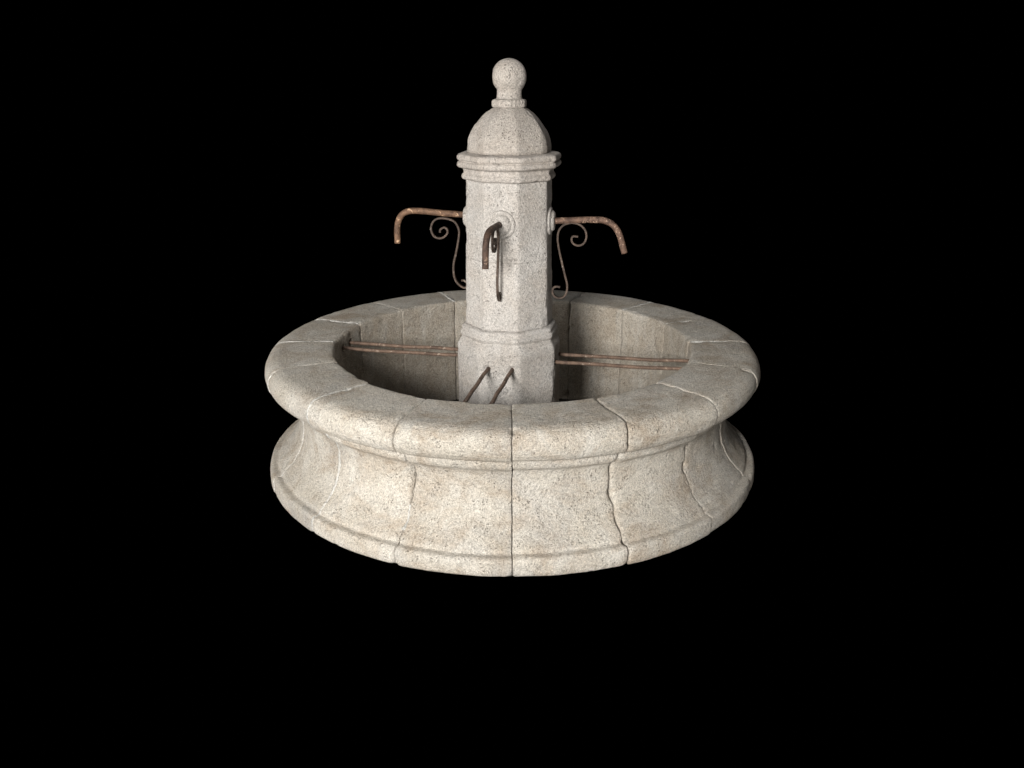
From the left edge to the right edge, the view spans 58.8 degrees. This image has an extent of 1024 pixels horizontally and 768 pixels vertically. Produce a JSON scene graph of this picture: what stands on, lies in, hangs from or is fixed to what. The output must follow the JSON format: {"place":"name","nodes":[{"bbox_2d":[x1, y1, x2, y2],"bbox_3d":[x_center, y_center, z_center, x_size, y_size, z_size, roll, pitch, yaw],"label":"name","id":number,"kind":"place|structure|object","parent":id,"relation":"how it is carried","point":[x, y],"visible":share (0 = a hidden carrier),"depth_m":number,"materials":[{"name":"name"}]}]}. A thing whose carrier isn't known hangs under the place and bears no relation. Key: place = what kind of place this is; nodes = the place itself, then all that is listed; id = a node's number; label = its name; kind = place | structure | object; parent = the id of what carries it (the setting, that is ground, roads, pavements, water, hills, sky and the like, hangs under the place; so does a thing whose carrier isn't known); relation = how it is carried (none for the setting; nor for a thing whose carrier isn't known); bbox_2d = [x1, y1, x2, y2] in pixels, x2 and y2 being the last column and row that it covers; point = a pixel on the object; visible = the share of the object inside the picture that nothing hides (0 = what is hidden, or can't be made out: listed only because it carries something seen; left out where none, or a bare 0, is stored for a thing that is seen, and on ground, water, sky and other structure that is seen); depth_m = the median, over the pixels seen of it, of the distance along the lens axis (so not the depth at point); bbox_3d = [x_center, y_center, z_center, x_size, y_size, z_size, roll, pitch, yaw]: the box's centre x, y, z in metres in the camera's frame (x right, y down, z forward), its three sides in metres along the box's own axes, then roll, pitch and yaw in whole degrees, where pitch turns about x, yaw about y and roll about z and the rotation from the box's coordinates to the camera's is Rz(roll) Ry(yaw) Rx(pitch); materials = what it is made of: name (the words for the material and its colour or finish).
{"place":"outdoors","nodes":[
{"label":"outdoors","id":0,"kind":"place"},
{"bbox_2d":[0,215,1023,767],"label":"ground","id":1,"kind":"structure","parent":0,"point":[182,587],"depth_m":3.22,"materials":[{"name":"black"}]},
{"bbox_2d":[265,58,759,576],"bbox_3d":[0.000,-0.471,3.773,2.085,1.662,2.081,0,19,0],"label":"stone fountain","id":2,"kind":"object","parent":1,"relation":"on","point":[507,410],"visible":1,"depth_m":3.40,"materials":[{"name":"stone"}]},
{"bbox_2d":[0,0,1023,246],"label":"sky","id":3,"kind":"structure","parent":0,"point":[117,116],"materials":[{"name":"black"}]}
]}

